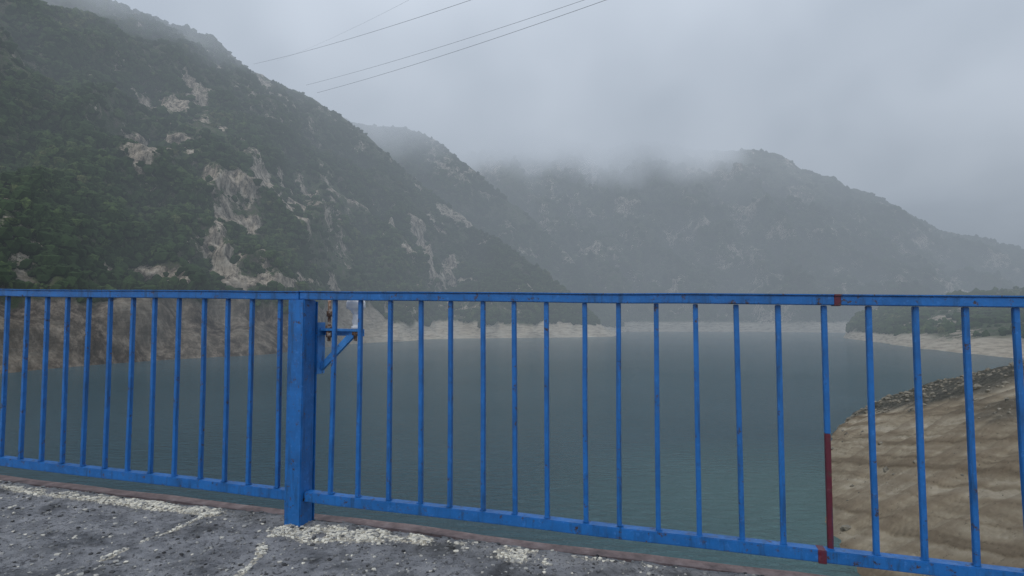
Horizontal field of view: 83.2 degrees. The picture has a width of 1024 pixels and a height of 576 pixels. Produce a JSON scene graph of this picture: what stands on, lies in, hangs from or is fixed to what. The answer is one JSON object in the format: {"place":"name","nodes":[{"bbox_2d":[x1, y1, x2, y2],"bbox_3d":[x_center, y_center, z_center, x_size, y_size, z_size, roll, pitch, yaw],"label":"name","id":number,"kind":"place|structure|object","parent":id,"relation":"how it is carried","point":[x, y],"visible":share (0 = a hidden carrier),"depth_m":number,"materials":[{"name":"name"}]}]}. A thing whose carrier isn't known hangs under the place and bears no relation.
{"place":"outdoors","nodes":[
{"label":"outdoors","id":0,"kind":"place"},
{"bbox_2d":[0,0,615,373],"bbox_3d":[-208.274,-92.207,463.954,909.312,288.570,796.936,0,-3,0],"label":"mountain","id":1,"kind":"structure","parent":0,"point":[139,150],"depth_m":330.43,"materials":[{"name":"green plant"}]},
{"bbox_2d":[255,0,604,92],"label":"power line","id":2,"kind":"object","parent":1,"relation":"on","point":[438,47],"visible":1,"depth_m":372.36,"materials":[{"name":"grey metal"}]},
{"bbox_2d":[0,480,763,575],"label":"dam crest pavement","id":3,"kind":"structure","parent":0,"point":[48,531],"depth_m":2.52,"materials":[{"name":"concrete"}]},
{"bbox_2d":[0,289,1023,575],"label":"blue metal railing","id":4,"kind":"object","parent":3,"relation":"on","point":[298,495],"visible":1,"depth_m":2.59,"materials":[{"name":"metal"}]},
{"bbox_2d":[317,300,365,373],"bbox_3d":[-0.860,0.243,2.912,0.250,0.382,0.096,-1,-3,15],"label":"insulator bracket","id":5,"kind":"object","parent":4,"relation":"attached to","point":[350,335],"visible":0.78,"depth_m":2.92,"materials":[{"name":"blue metal"}]},
{"bbox_2d":[308,96,628,331],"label":"mountain","id":6,"kind":"structure","parent":0,"point":[477,200],"depth_m":692.29,"materials":[{"name":"green plant"}]},
{"bbox_2d":[0,332,1023,575],"bbox_3d":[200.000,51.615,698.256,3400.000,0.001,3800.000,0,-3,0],"label":"lake","id":7,"kind":"structure","parent":0,"point":[804,459],"depth_m":79.99,"materials":[{"name":"liquid"}]},
{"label":"dam wall","id":8,"kind":"object","parent":7,"relation":"in","visible":0},
{"bbox_2d":[0,475,825,575],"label":"steel channel","id":9,"kind":"object","parent":8,"relation":"attached to","point":[458,535],"visible":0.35,"depth_m":2.78,"materials":[{"name":"metal"}]},
{"bbox_2d":[112,0,1023,248],"label":"sky","id":10,"kind":"structure","parent":0,"point":[916,105],"materials":[{"name":"grey"}]},
{"bbox_2d":[328,98,1023,332],"bbox_3d":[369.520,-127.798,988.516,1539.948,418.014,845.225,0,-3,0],"label":"mountain","id":11,"kind":"structure","parent":0,"point":[641,216],"depth_m":817.37,"materials":[{"name":"grey plant"}]},
{"bbox_2d":[825,361,1023,575],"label":"sandy bank","id":12,"kind":"structure","parent":0,"point":[1001,527],"depth_m":40.52,"materials":[{"name":"beige sand"}]},
{"bbox_2d":[843,286,1023,358],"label":"shore","id":13,"kind":"structure","parent":0,"point":[990,330],"depth_m":326.11,"materials":[{"name":"green plant"}]}
]}

